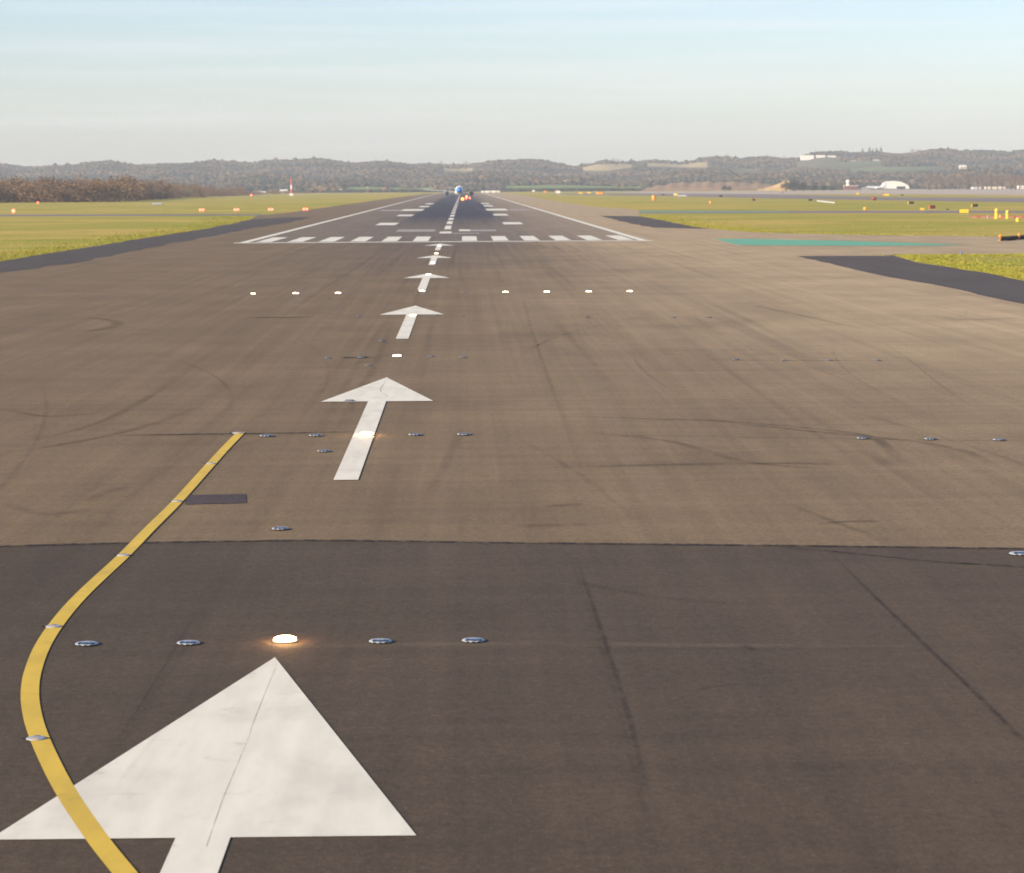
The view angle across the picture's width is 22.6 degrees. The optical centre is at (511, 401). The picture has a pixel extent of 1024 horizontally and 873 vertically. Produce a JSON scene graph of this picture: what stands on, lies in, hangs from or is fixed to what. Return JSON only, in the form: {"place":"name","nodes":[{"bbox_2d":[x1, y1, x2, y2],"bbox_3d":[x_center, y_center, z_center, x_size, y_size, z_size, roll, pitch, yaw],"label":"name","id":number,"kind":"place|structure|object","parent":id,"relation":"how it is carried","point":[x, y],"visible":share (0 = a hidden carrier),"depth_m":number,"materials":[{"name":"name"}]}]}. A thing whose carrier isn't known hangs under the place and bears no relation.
{"place":"outdoors","nodes":[
{"label":"outdoors","id":0,"kind":"place"},
{"bbox_2d":[0,214,262,215],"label":"taxiway path","id":1,"kind":"structure","parent":0,"point":[128,214],"depth_m":628.95,"materials":[{"name":"grey asphalt"}]},
{"bbox_2d":[347,187,432,189],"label":"field","id":2,"kind":"structure","parent":0,"point":[396,188],"depth_m":3806.40,"materials":[{"name":"green plant"}]},
{"bbox_2d":[443,167,472,170],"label":"field","id":3,"kind":"structure","parent":0,"point":[460,169],"depth_m":5656.15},
{"bbox_2d":[0,541,1023,872],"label":"pavement","id":4,"kind":"structure","parent":0,"point":[698,709],"depth_m":32.52,"materials":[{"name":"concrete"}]},
{"bbox_2d":[21,735,50,740],"bbox_3d":[-5.533,3.910,29.765,0.287,0.020,0.232,3,6,37],"label":"taxi line light","id":5,"kind":"object","parent":4,"relation":"on","point":[35,738],"visible":1,"depth_m":29.74,"materials":[{"name":"metal"}]},
{"bbox_2d":[42,624,64,627],"bbox_3d":[-6.695,3.278,37.383,0.287,0.020,0.232,3,6,37],"label":"taxi line light","id":6,"kind":"object","parent":4,"relation":"on","point":[53,626],"visible":1,"depth_m":37.35,"materials":[{"name":"metal"}]},
{"bbox_2d":[74,641,99,645],"bbox_3d":[-5.970,3.384,35.950,0.369,0.044,0.369,0,5,-1],"label":"inset light","id":7,"kind":"object","parent":4,"relation":"on","point":[87,643],"visible":1,"depth_m":35.83,"materials":[{"name":"metal"}]},
{"bbox_2d":[21,432,244,872],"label":"taxi line","id":8,"kind":"object","parent":4,"relation":"on","point":[104,847],"visible":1,"depth_m":31.50,"materials":[{"name":"yellow paint"}]},
{"bbox_2d":[175,640,201,644],"bbox_3d":[-4.545,3.374,35.976,0.369,0.044,0.369,0,5,-1],"label":"inset light","id":9,"kind":"object","parent":4,"relation":"on","point":[189,642],"visible":1,"depth_m":35.86,"materials":[{"name":"metal"}]},
{"bbox_2d":[0,657,415,872],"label":"painted arrow","id":10,"kind":"object","parent":4,"relation":"on","point":[262,751],"visible":1,"depth_m":27.36,"materials":[{"name":"white paint"}]},
{"bbox_2d":[271,636,298,642],"bbox_3d":[-3.202,3.347,36.100,0.390,0.063,0.389,0,5,-1],"label":"inset light","id":11,"kind":"object","parent":4,"relation":"on","point":[285,639],"visible":1,"depth_m":35.99,"materials":[{"name":"glass"}]},
{"bbox_2d":[367,638,393,643],"bbox_3d":[-1.849,3.355,36.027,0.369,0.044,0.369,0,5,-1],"label":"inset light","id":12,"kind":"object","parent":4,"relation":"on","point":[380,640],"visible":1,"depth_m":35.91,"materials":[{"name":"metal"}]},
{"bbox_2d":[460,637,485,642],"bbox_3d":[-0.544,3.346,36.051,0.369,0.044,0.369,0,5,-1],"label":"inset light","id":13,"kind":"object","parent":4,"relation":"on","point":[473,640],"visible":1,"depth_m":35.93,"materials":[{"name":"metal"}]},
{"bbox_2d":[1007,551,1023,555],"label":"inset light","id":14,"kind":"object","parent":4,"relation":"on","point":[1019,553],"visible":1,"depth_m":44.07,"materials":[{"name":"metal"}]},
{"bbox_2d":[0,189,1023,280],"bbox_3d":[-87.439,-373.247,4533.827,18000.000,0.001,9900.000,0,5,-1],"label":"ground","id":15,"kind":"structure","parent":0,"point":[30,229],"depth_m":639.20,"materials":[{"name":"green plant"}]},
{"bbox_2d":[53,177,69,200],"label":"bare tree","id":16,"kind":"object","parent":15,"relation":"on","point":[58,181],"visible":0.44,"depth_m":1280.15,"materials":[{"name":"brown plant"}]},
{"bbox_2d":[0,217,308,272],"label":"shoulder surface","id":17,"kind":"object","parent":15,"relation":"on","point":[66,257],"visible":0.99,"depth_m":279.73,"materials":[{"name":"grey asphalt"}]},
{"bbox_2d":[0,172,311,202],"bbox_3d":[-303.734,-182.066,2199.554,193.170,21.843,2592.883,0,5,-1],"label":"bare trees","id":18,"kind":"object","parent":15,"relation":"on","point":[125,188],"visible":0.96,"depth_m":1299.82,"materials":[{"name":"plant"}]},
{"bbox_2d":[289,178,293,195],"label":"striped mast","id":19,"kind":"object","parent":15,"relation":"on","point":[291,194],"visible":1,"depth_m":2181.25,"materials":[{"name":"white metal"}]},
{"bbox_2d":[481,191,498,192],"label":"building","id":20,"kind":"structure","parent":15,"relation":"on","point":[489,191],"depth_m":2887.42,"materials":[{"name":"white"}]},
{"bbox_2d":[0,192,1023,548],"bbox_3d":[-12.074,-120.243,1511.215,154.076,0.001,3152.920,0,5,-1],"label":"runway surface","id":21,"kind":"object","parent":15,"relation":"on","point":[656,390],"visible":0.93,"depth_m":81.58,"materials":[{"name":"grey asphalt"}]},
{"bbox_2d":[185,494,245,503],"bbox_3d":[-6.095,2.009,52.698,1.238,0.001,1.616,-1,5,-6],"label":"patch road surface","id":22,"kind":"object","parent":21,"relation":"on","point":[216,499],"visible":1,"depth_m":52.65,"materials":[{"name":"grey asphalt"}]},
{"bbox_2d":[259,434,274,436],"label":"inset light","id":23,"kind":"object","parent":21,"relation":"on","point":[266,435],"visible":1,"depth_m":65.86,"materials":[{"name":"metal"}]},
{"bbox_2d":[258,237,286,241],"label":"threshold bar","id":24,"kind":"object","parent":21,"relation":"on","point":[272,239],"visible":1,"depth_m":318.11,"materials":[{"name":"white paint"}]},
{"bbox_2d":[271,527,289,529],"bbox_3d":[-4.342,2.365,47.992,0.369,0.044,0.369,0,5,-1],"label":"inset light","id":25,"kind":"object","parent":21,"relation":"on","point":[280,528],"visible":1,"depth_m":47.87,"materials":[{"name":"metal"}]},
{"bbox_2d":[288,237,314,241],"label":"threshold bar","id":26,"kind":"object","parent":21,"relation":"on","point":[302,239],"visible":1,"depth_m":317.09,"materials":[{"name":"white paint"}]},
{"bbox_2d":[319,237,343,241],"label":"threshold bar","id":27,"kind":"object","parent":21,"relation":"on","point":[331,239],"visible":1,"depth_m":316.10,"materials":[{"name":"white paint"}]},
{"bbox_2d":[239,193,437,242],"bbox_3d":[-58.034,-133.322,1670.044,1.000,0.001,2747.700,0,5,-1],"label":"runway marking line","id":28,"kind":"object","parent":21,"relation":"on","point":[251,240],"visible":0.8,"depth_m":423.95,"materials":[{"name":"white paint"}]},
{"bbox_2d":[350,237,371,241],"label":"threshold bar","id":29,"kind":"object","parent":21,"relation":"on","point":[362,238],"visible":1,"depth_m":315.34,"materials":[{"name":"white paint"}]},
{"bbox_2d":[358,432,374,435],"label":"inset light","id":30,"kind":"object","parent":21,"relation":"on","point":[366,433],"visible":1,"depth_m":66.01,"materials":[{"name":"metal"}]},
{"bbox_2d":[321,377,432,479],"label":"painted arrow","id":31,"kind":"object","parent":21,"relation":"on","point":[377,395],"visible":1,"depth_m":73.66,"materials":[{"name":"white paint"}]},
{"bbox_2d":[377,223,397,224],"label":"touchdown bar","id":32,"kind":"object","parent":21,"relation":"on","point":[387,223],"visible":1,"depth_m":447.72,"materials":[{"name":"white paint"}]},
{"bbox_2d":[383,237,400,240],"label":"threshold bar","id":33,"kind":"object","parent":21,"relation":"on","point":[392,238],"visible":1,"depth_m":314.34,"materials":[{"name":"white paint"}]},
{"bbox_2d":[380,306,441,338],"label":"painted arrow","id":34,"kind":"object","parent":21,"relation":"on","point":[404,332],"visible":1,"depth_m":128.60,"materials":[{"name":"white paint"}]},
{"bbox_2d":[401,209,423,210],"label":"touchdown bar","id":35,"kind":"object","parent":21,"relation":"on","point":[412,210],"visible":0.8,"depth_m":707.85,"materials":[{"name":"white paint"}]},
{"bbox_2d":[408,433,422,435],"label":"inset light","id":36,"kind":"object","parent":21,"relation":"on","point":[414,434],"visible":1,"depth_m":65.92,"materials":[{"name":"metal"}]},
{"bbox_2d":[396,229,435,231],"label":"runway marking strip","id":37,"kind":"object","parent":21,"relation":"on","point":[415,230],"visible":1,"depth_m":378.95,"materials":[{"name":"white paint"}]},
{"bbox_2d":[413,236,430,240],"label":"threshold bar","id":38,"kind":"object","parent":21,"relation":"on","point":[423,238],"visible":1,"depth_m":319.13,"materials":[{"name":"white paint"}]},
{"bbox_2d":[406,273,447,289],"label":"painted arrow","id":39,"kind":"object","parent":21,"relation":"on","point":[424,282],"visible":1,"depth_m":180.98,"materials":[{"name":"white paint"}]},
{"bbox_2d":[420,255,450,264],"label":"painted arrow","id":40,"kind":"object","parent":21,"relation":"on","point":[434,258],"visible":1,"depth_m":232.47,"materials":[{"name":"white paint"}]},
{"bbox_2d":[425,244,446,249],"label":"painted arrow","id":41,"kind":"object","parent":21,"relation":"on","point":[438,247],"visible":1,"depth_m":280.46,"materials":[{"name":"white paint"}]},
{"bbox_2d":[258,240,651,242],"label":"runway marking line","id":42,"kind":"object","parent":21,"relation":"on","point":[442,241],"visible":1,"depth_m":300.26,"materials":[{"name":"white paint"}]},
{"bbox_2d":[423,185,495,196],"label":"airliner","id":43,"kind":"object","parent":21,"relation":"on","point":[458,190],"visible":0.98,"depth_m":1649.08,"materials":[{"name":"white paint"}]},
{"bbox_2d":[462,236,476,240],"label":"threshold bar","id":44,"kind":"object","parent":21,"relation":"on","point":[469,238],"visible":1,"depth_m":317.60,"materials":[{"name":"white paint"}]},
{"bbox_2d":[491,236,508,240],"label":"threshold bar","id":45,"kind":"object","parent":21,"relation":"on","point":[499,238],"visible":1,"depth_m":316.56,"materials":[{"name":"white paint"}]},
{"bbox_2d":[0,317,1023,565],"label":"pavement joint lines","id":46,"kind":"object","parent":21,"relation":"on","point":[456,541],"visible":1,"depth_m":45.94,"materials":[{"name":"grey"}]},
{"bbox_2d":[502,222,521,223],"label":"touchdown bar","id":47,"kind":"object","parent":21,"relation":"on","point":[511,222],"visible":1,"depth_m":451.62,"materials":[{"name":"white paint"}]},
{"bbox_2d":[520,236,538,239],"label":"threshold bar","id":48,"kind":"object","parent":21,"relation":"on","point":[528,238],"visible":1,"depth_m":315.81,"materials":[{"name":"white paint"}]},
{"bbox_2d":[549,236,569,239],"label":"threshold bar","id":49,"kind":"object","parent":21,"relation":"on","point":[559,237],"visible":1,"depth_m":317.67,"materials":[{"name":"white paint"}]},
{"bbox_2d":[484,193,644,239],"bbox_3d":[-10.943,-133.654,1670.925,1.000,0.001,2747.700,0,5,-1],"label":"runway marking line","id":50,"kind":"object","parent":21,"relation":"on","point":[627,235],"visible":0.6,"depth_m":428.82,"materials":[{"name":"white paint"}]},
{"bbox_2d":[579,235,600,239],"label":"threshold bar","id":51,"kind":"object","parent":21,"relation":"on","point":[590,237],"visible":1,"depth_m":313.79,"materials":[{"name":"white paint"}]},
{"bbox_2d":[605,235,632,239],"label":"threshold bar","id":52,"kind":"object","parent":21,"relation":"on","point":[618,237],"visible":1,"depth_m":318.70,"materials":[{"name":"white paint"}]},
{"bbox_2d":[998,233,1023,240],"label":"closure barrier","id":53,"kind":"object","parent":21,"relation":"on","point":[1019,236],"visible":1,"depth_m":291.55,"materials":[{"name":"plastic"}]},
{"bbox_2d":[266,185,842,192],"bbox_3d":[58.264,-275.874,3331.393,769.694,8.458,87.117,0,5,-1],"label":"hedgerow vegetation","id":54,"kind":"object","parent":15,"relation":"on","point":[838,187],"visible":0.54,"depth_m":3298.27,"materials":[{"name":"plant"}]},
{"bbox_2d":[213,174,1023,190],"bbox_3d":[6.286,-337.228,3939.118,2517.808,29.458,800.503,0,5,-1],"label":"treeline","id":55,"kind":"object","parent":15,"relation":"on","point":[404,185],"visible":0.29,"depth_m":3717.90,"materials":[{"name":"plant"}]},
{"bbox_2d":[603,216,706,228],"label":"shoulder surface","id":56,"kind":"object","parent":15,"relation":"on","point":[645,221],"visible":0.99,"depth_m":449.42,"materials":[{"name":"grey asphalt"}]},
{"bbox_2d":[780,180,789,190],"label":"evergreen tree","id":57,"kind":"object","parent":15,"relation":"on","point":[784,185],"visible":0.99,"depth_m":2668.36,"materials":[{"name":"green plant"}]},
{"bbox_2d":[786,179,800,190],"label":"evergreen tree","id":58,"kind":"object","parent":15,"relation":"on","point":[792,183],"visible":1,"depth_m":2649.96,"materials":[{"name":"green plant"}]},
{"bbox_2d":[565,194,1023,201],"bbox_3d":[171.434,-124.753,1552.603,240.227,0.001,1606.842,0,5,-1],"label":"taxiway surface","id":59,"kind":"object","parent":15,"relation":"on","point":[971,199],"visible":0.87,"depth_m":1288.93,"materials":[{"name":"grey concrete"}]},
{"bbox_2d":[640,210,1023,212],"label":"taxiway surface","id":60,"kind":"object","parent":15,"relation":"on","point":[844,212],"visible":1,"depth_m":605.73,"materials":[{"name":"grey asphalt"}]},
{"bbox_2d":[640,211,787,211],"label":"green surface","id":61,"kind":"object","parent":60,"relation":"on","point":[713,211],"visible":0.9,"depth_m":634.79,"materials":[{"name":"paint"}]},
{"bbox_2d":[843,185,858,189],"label":"building","id":62,"kind":"structure","parent":15,"relation":"on","point":[850,187],"depth_m":3140.66,"materials":[{"name":"white brick"}]},
{"bbox_2d":[867,182,886,189],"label":"parked jet","id":63,"kind":"object","parent":15,"relation":"on","point":[877,187],"visible":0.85,"depth_m":3256.67,"materials":[{"name":"white paint"}]},
{"bbox_2d":[881,181,908,188],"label":"dome hangar","id":64,"kind":"structure","parent":15,"relation":"on","point":[895,185],"depth_m":3586.27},
{"bbox_2d":[799,255,1023,303],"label":"shoulder surface","id":65,"kind":"object","parent":15,"relation":"on","point":[991,285],"visible":1,"depth_m":181.35,"materials":[{"name":"grey asphalt"}]},
{"bbox_2d":[924,174,935,189],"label":"bare tree","id":66,"kind":"object","parent":15,"relation":"on","point":[930,177],"visible":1,"depth_m":3101.37,"materials":[{"name":"grey plant"}]},
{"bbox_2d":[928,205,935,209],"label":"airfield sign","id":67,"kind":"object","parent":15,"relation":"on","point":[931,207],"visible":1,"depth_m":653.35,"materials":[{"name":"orange paint"}]},
{"bbox_2d":[926,173,944,189],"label":"bare tree","id":68,"kind":"object","parent":15,"relation":"on","point":[936,177],"visible":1,"depth_m":3082.36,"materials":[{"name":"grey plant"}]},
{"bbox_2d":[937,177,945,189],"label":"bare tree","id":69,"kind":"object","parent":15,"relation":"on","point":[942,179],"visible":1,"depth_m":3066.42,"materials":[{"name":"grey plant"}]},
{"bbox_2d":[945,175,955,189],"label":"bare tree","id":70,"kind":"object","parent":15,"relation":"on","point":[951,177],"visible":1,"depth_m":3039.22,"materials":[{"name":"brown plant"}]},
{"bbox_2d":[959,209,968,214],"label":"airfield sign","id":71,"kind":"object","parent":15,"relation":"on","point":[964,211],"visible":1,"depth_m":539.67,"materials":[{"name":"metal"}]},
{"bbox_2d":[958,175,972,189],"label":"bare tree","id":72,"kind":"object","parent":15,"relation":"on","point":[966,182],"visible":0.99,"depth_m":2989.40,"materials":[{"name":"brown plant"}]},
{"bbox_2d":[962,174,974,189],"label":"bare tree","id":73,"kind":"object","parent":15,"relation":"on","point":[968,175],"visible":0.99,"depth_m":2984.07,"materials":[{"name":"brown plant"}]},
{"bbox_2d":[971,175,984,189],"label":"bare tree","id":74,"kind":"object","parent":15,"relation":"on","point":[977,182],"visible":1,"depth_m":2956.70,"materials":[{"name":"brown plant"}]},
{"bbox_2d":[979,174,990,189],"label":"bare tree","id":75,"kind":"object","parent":15,"relation":"on","point":[986,181],"visible":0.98,"depth_m":2931.22,"materials":[{"name":"brown plant"}]},
{"bbox_2d":[985,172,996,189],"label":"bare tree","id":76,"kind":"object","parent":15,"relation":"on","point":[991,176],"visible":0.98,"depth_m":2917.81,"materials":[{"name":"grey plant"}]},
{"bbox_2d":[994,208,998,218],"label":"marker post","id":77,"kind":"object","parent":15,"relation":"on","point":[996,213],"visible":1,"depth_m":472.04,"materials":[{"name":"yellow paint"}]},
{"bbox_2d":[970,216,1023,217],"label":"plastic barrier","id":78,"kind":"object","parent":15,"relation":"on","point":[998,216],"visible":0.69,"depth_m":489.20,"materials":[{"name":"plastic"}]},
{"bbox_2d":[992,174,1005,189],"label":"bare tree","id":79,"kind":"object","parent":15,"relation":"on","point":[993,179],"visible":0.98,"depth_m":2900.07,"materials":[{"name":"brown plant"}]},
{"bbox_2d":[995,175,1008,189],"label":"bare tree","id":80,"kind":"object","parent":15,"relation":"on","point":[1003,180],"visible":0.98,"depth_m":2886.53,"materials":[{"name":"grey plant"}]},
{"bbox_2d":[1002,174,1017,189],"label":"bare tree","id":81,"kind":"object","parent":15,"relation":"on","point":[1011,180],"visible":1,"depth_m":2862.68,"materials":[{"name":"grey plant"}]},
{"bbox_2d":[1008,175,1022,189],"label":"bare tree","id":82,"kind":"object","parent":15,"relation":"on","point":[1015,181],"visible":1,"depth_m":2851.04,"materials":[{"name":"grey plant"}]},
{"bbox_2d":[0,0,1023,166],"label":"sky","id":83,"kind":"structure","parent":0,"point":[569,82],"materials":[{"name":"blue"}]},
{"bbox_2d":[96,155,1016,192],"bbox_3d":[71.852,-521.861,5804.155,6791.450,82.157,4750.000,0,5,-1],"label":"hills","id":84,"kind":"structure","parent":0,"point":[821,163],"depth_m":5126.89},
{"bbox_2d":[0,147,1023,191],"bbox_3d":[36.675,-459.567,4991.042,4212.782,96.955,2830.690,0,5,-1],"label":"woods","id":85,"kind":"object","parent":84,"relation":"on","point":[272,172],"visible":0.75,"depth_m":5014.76,"materials":[{"name":"plant"}]},
{"bbox_2d":[800,155,813,159],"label":"building","id":86,"kind":"structure","parent":84,"relation":"on","point":[806,157],"depth_m":5461.77,"materials":[{"name":"white"}]},
{"bbox_2d":[959,165,966,168],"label":"building","id":87,"kind":"structure","parent":84,"relation":"on","point":[962,166],"depth_m":4690.47,"materials":[{"name":"white"}]},
{"bbox_2d":[505,186,640,187],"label":"field","id":88,"kind":"structure","parent":0,"point":[567,187],"depth_m":3789.95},
{"bbox_2d":[583,164,631,170],"bbox_3d":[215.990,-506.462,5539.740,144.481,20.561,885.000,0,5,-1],"label":"field","id":89,"kind":"structure","parent":0,"point":[603,167],"depth_m":5332.13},
{"bbox_2d":[647,162,706,167],"bbox_3d":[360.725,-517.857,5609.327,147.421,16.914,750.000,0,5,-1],"label":"field","id":90,"kind":"structure","parent":0,"point":[699,165],"depth_m":5619.85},
{"bbox_2d":[641,181,772,190],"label":"earth bank terrain","id":91,"kind":"structure","parent":0,"point":[710,186],"depth_m":3269.97,"materials":[{"name":"brown soil"}]},
{"bbox_2d":[758,180,789,190],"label":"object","id":92,"kind":"structure","parent":0,"point":[776,187],"depth_m":3186.42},
{"bbox_2d":[622,189,1023,194],"bbox_3d":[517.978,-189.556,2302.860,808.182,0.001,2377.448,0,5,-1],"label":"apron ground","id":93,"kind":"structure","parent":0,"point":[971,192],"depth_m":2262.26,"materials":[{"name":"concrete"}]},
{"bbox_2d":[798,182,809,190],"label":"evergreen tree","id":94,"kind":"object","parent":93,"relation":"on","point":[803,185],"visible":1,"depth_m":2627.69,"materials":[{"name":"green plant"}]},
{"bbox_2d":[984,187,1004,188],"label":"building","id":95,"kind":"structure","parent":93,"relation":"on","point":[994,187],"depth_m":3414.22,"materials":[{"name":"white"}]},
{"bbox_2d":[717,239,959,245],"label":"green surface","id":96,"kind":"object","parent":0,"point":[792,242],"visible":1,"depth_m":281.89,"materials":[{"name":"paint"}]},
{"bbox_2d":[713,239,954,245],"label":"road marking line","id":97,"kind":"object","parent":96,"relation":"on","point":[756,245],"visible":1,"depth_m":277.36,"materials":[{"name":"beige paint"}]},
{"bbox_2d":[832,161,880,166],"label":"field","id":98,"kind":"structure","parent":0,"point":[847,164],"depth_m":5190.63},
{"bbox_2d":[851,166,944,170],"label":"field","id":99,"kind":"structure","parent":0,"point":[902,168],"depth_m":4848.00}
]}

